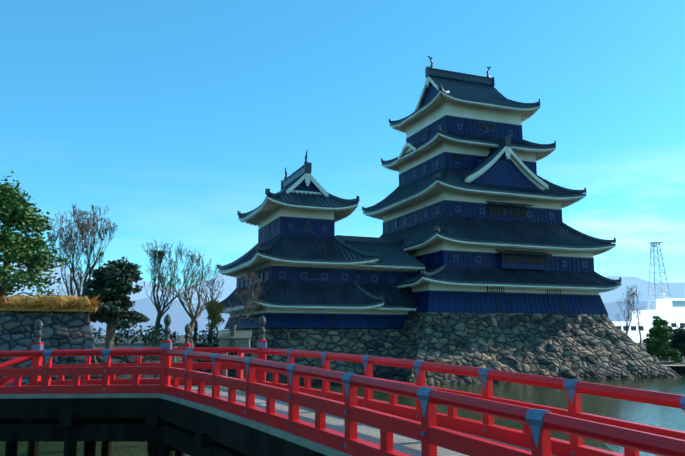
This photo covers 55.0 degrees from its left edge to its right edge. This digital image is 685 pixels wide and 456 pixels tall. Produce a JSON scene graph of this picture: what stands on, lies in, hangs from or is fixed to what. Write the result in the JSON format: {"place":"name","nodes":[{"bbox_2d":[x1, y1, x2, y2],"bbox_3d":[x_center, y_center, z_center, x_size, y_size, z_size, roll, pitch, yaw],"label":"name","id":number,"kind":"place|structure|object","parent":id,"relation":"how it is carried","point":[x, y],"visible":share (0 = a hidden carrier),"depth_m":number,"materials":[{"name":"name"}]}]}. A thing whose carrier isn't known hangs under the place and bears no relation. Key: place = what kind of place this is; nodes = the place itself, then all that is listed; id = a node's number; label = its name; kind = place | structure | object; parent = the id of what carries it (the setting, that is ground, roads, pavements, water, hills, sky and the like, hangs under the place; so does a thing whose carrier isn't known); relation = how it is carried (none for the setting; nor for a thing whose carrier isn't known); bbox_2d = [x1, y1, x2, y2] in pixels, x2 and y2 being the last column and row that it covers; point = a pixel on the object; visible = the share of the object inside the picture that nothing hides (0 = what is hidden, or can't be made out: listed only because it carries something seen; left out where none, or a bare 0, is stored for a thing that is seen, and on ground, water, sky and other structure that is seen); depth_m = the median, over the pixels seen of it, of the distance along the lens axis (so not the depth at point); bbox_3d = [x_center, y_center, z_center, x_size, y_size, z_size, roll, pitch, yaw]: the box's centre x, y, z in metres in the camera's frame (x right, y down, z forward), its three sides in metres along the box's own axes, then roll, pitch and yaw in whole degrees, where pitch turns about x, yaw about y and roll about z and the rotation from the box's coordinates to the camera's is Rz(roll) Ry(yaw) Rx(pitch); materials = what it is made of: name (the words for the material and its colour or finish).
{"place":"outdoors","nodes":[
{"label":"outdoors","id":0,"kind":"place"},
{"bbox_2d":[93,335,215,336],"bbox_3d":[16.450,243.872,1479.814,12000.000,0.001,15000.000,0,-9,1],"label":"ground","id":1,"kind":"structure","parent":0,"point":[151,335],"depth_m":3110.71,"materials":[{"name":"grey"}]},
{"bbox_2d":[94,336,236,374],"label":"ground","id":2,"kind":"structure","parent":0,"point":[180,342],"depth_m":50.62,"materials":[{"name":"stone"}]},
{"bbox_2d":[58,263,91,296],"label":"bare tree","id":3,"kind":"object","parent":2,"relation":"on","point":[73,284],"visible":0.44,"depth_m":64.72,"materials":[{"name":"brown plant"}]},
{"bbox_2d":[54,222,96,295],"bbox_3d":[-21.010,4.267,51.701,3.114,9.893,3.294,0,-9,1],"label":"bare tree","id":4,"kind":"object","parent":2,"relation":"on","point":[71,275],"visible":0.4,"depth_m":51.87,"materials":[{"name":"brown plant"}]},
{"bbox_2d":[95,345,181,378],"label":"stone wall","id":5,"kind":"structure","parent":2,"relation":"on","point":[131,359],"depth_m":27.10,"materials":[{"name":"stone"}]},
{"bbox_2d":[0,171,71,313],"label":"broadleaf tree","id":6,"kind":"object","parent":5,"relation":"on","point":[19,215],"visible":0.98,"depth_m":37.92,"materials":[{"name":"green plant"}]},
{"bbox_2d":[47,203,117,296],"bbox_3d":[-18.464,3.354,45.701,7.616,9.727,3.888,-7,-11,36],"label":"bare tree","id":7,"kind":"object","parent":5,"relation":"on","point":[78,225],"visible":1,"depth_m":45.27,"materials":[{"name":"brown plant"}]},
{"bbox_2d":[82,260,149,348],"bbox_3d":[-11.177,3.738,31.709,3.473,4.461,3.354,0,-9,1],"label":"dark evergreen","id":8,"kind":"object","parent":5,"relation":"on","point":[109,283],"visible":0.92,"depth_m":31.53,"materials":[{"name":"green plant"}]},
{"bbox_2d":[105,256,143,342],"bbox_3d":[-13.643,4.428,39.617,3.119,5.690,3.583,0,-9,1],"label":"dark evergreen","id":9,"kind":"object","parent":5,"relation":"on","point":[123,266],"visible":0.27,"depth_m":39.97,"materials":[{"name":"green plant"}]},
{"bbox_2d":[178,253,221,346],"bbox_3d":[-8.630,4.464,40.349,2.687,5.885,3.817,0,-9,1],"label":"bare cherry","id":10,"kind":"object","parent":5,"relation":"on","point":[193,319],"visible":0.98,"depth_m":39.65,"materials":[{"name":"brown plant"}]},
{"bbox_2d":[217,331,251,346],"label":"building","id":11,"kind":"structure","parent":5,"relation":"on","point":[242,338],"depth_m":43.31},
{"bbox_2d":[91,324,227,346],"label":"terrace shrubs","id":12,"kind":"object","parent":2,"relation":"on","point":[148,338],"visible":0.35,"depth_m":44.62,"materials":[{"name":"green plant"}]},
{"bbox_2d":[150,257,182,340],"bbox_3d":[-15.850,6.730,60.109,3.026,7.713,4.897,0,-9,1],"label":"bare tree","id":13,"kind":"object","parent":2,"relation":"on","point":[166,296],"visible":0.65,"depth_m":59.38,"materials":[{"name":"brown plant"}]},
{"bbox_2d":[140,239,217,343],"bbox_3d":[-13.760,5.202,54.553,6.105,8.881,3.871,-8,-12,40],"label":"bare tree","id":14,"kind":"object","parent":2,"relation":"on","point":[159,256],"visible":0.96,"depth_m":54.98,"materials":[{"name":"brown plant"}]},
{"bbox_2d":[156,264,208,345],"bbox_3d":[-11.932,5.603,48.898,3.616,6.339,3.390,-6,-11,34],"label":"bare cherry","id":15,"kind":"object","parent":2,"relation":"on","point":[186,310],"visible":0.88,"depth_m":49.16,"materials":[{"name":"brown plant"}]},
{"bbox_2d":[199,267,223,342],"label":"bare tree","id":16,"kind":"object","parent":2,"relation":"on","point":[212,284],"visible":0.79,"depth_m":57.60,"materials":[{"name":"brown plant"}]},
{"bbox_2d":[204,299,226,332],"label":"yellow leaf tree","id":17,"kind":"object","parent":2,"relation":"on","point":[214,309],"visible":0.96,"depth_m":47.86,"materials":[{"name":"green plant"}]},
{"bbox_2d":[228,271,263,346],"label":"bare cherry","id":18,"kind":"object","parent":2,"relation":"on","point":[233,330],"visible":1,"depth_m":43.54,"materials":[{"name":"brown plant"}]},
{"bbox_2d":[0,374,684,455],"bbox_3d":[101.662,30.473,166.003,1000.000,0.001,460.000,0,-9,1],"label":"moat water","id":19,"kind":"structure","parent":0,"point":[673,418],"depth_m":32.84,"materials":[{"name":"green liquid"}]},
{"bbox_2d":[0,311,99,385],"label":"stone gate wall","id":20,"kind":"structure","parent":19,"relation":"in","point":[64,330],"depth_m":24.41,"materials":[{"name":"grey stone"}]},
{"bbox_2d":[0,292,100,312],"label":"thatched roof","id":21,"kind":"structure","parent":20,"relation":"on","point":[38,302],"depth_m":24.61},
{"bbox_2d":[214,329,408,384],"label":"stone wall","id":22,"kind":"structure","parent":19,"relation":"in","point":[387,343],"depth_m":50.23,"materials":[{"name":"grey stone"}]},
{"bbox_2d":[217,149,424,329],"bbox_3d":[-2.386,1.723,59.482,15.469,15.000,16.269,4,-10,-21],"label":"castle turret","id":23,"kind":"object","parent":22,"relation":"on","point":[306,264],"visible":0.88,"depth_m":53.30,"materials":[{"name":"wood"}]},
{"bbox_2d":[0,314,684,455],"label":"bridge","id":24,"kind":"structure","parent":19,"relation":"in","point":[189,412],"depth_m":12.21,"materials":[{"name":"red wood"}]},
{"bbox_2d":[389,312,680,384],"bbox_3d":[12.213,11.343,62.714,27.234,5.899,25.819,4,-10,-21],"label":"keep stone base","id":25,"kind":"object","parent":19,"relation":"in","point":[584,346],"visible":0.71,"depth_m":53.22,"materials":[{"name":"grey stone"}]},
{"bbox_2d":[362,56,621,314],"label":"keep","id":26,"kind":"structure","parent":25,"relation":"on","point":[468,210],"depth_m":58.81,"materials":[{"name":"wood"}]},
{"bbox_2d":[0,256,684,303],"bbox_3d":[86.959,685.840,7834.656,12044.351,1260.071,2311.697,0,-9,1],"label":"mountain range","id":27,"kind":"structure","parent":0,"point":[676,289],"depth_m":8277.51,"materials":[{"name":"blue"}]},
{"bbox_2d":[0,0,684,288],"label":"sky","id":28,"kind":"structure","parent":0,"point":[176,118],"materials":[{"name":"blue"}]},
{"bbox_2d":[90,297,654,334],"bbox_3d":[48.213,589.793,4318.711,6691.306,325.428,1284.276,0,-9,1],"label":"mountain range","id":29,"kind":"structure","parent":0,"point":[179,316],"depth_m":4771.32,"materials":[{"name":"blue"}]},
{"bbox_2d":[637,343,684,373],"bbox_3d":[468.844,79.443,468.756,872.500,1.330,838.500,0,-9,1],"label":"bank","id":30,"kind":"structure","parent":0,"point":[678,367],"depth_m":62.93,"materials":[{"name":"grey concrete"}]},
{"bbox_2d":[614,285,641,333],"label":"bare tree","id":31,"kind":"object","parent":30,"relation":"on","point":[628,301],"visible":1,"depth_m":90.53,"materials":[{"name":"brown plant"}]},
{"bbox_2d":[632,308,641,344],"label":"bare tree","id":32,"kind":"object","parent":30,"relation":"on","point":[638,324],"visible":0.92,"depth_m":92.99,"materials":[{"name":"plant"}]},
{"bbox_2d":[612,235,684,342],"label":"broadcast building","id":33,"kind":"structure","parent":30,"relation":"on","point":[670,310],"depth_m":230.27,"materials":[{"name":"concrete"}]},
{"bbox_2d":[641,324,681,362],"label":"pine tree","id":34,"kind":"object","parent":30,"relation":"on","point":[657,343],"visible":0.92,"depth_m":64.94,"materials":[{"name":"green plant"}]},
{"bbox_2d":[652,318,679,359],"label":"pine tree","id":35,"kind":"object","parent":30,"relation":"on","point":[661,322],"visible":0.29,"depth_m":74.33,"materials":[{"name":"green plant"}]},
{"bbox_2d":[661,327,684,361],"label":"pine tree","id":36,"kind":"object","parent":30,"relation":"on","point":[677,340],"visible":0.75,"depth_m":67.80,"materials":[{"name":"green plant"}]},
{"bbox_2d":[670,326,684,358],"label":"pine tree","id":37,"kind":"object","parent":30,"relation":"on","point":[674,330],"visible":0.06,"depth_m":78.10,"materials":[{"name":"green plant"}]}
]}

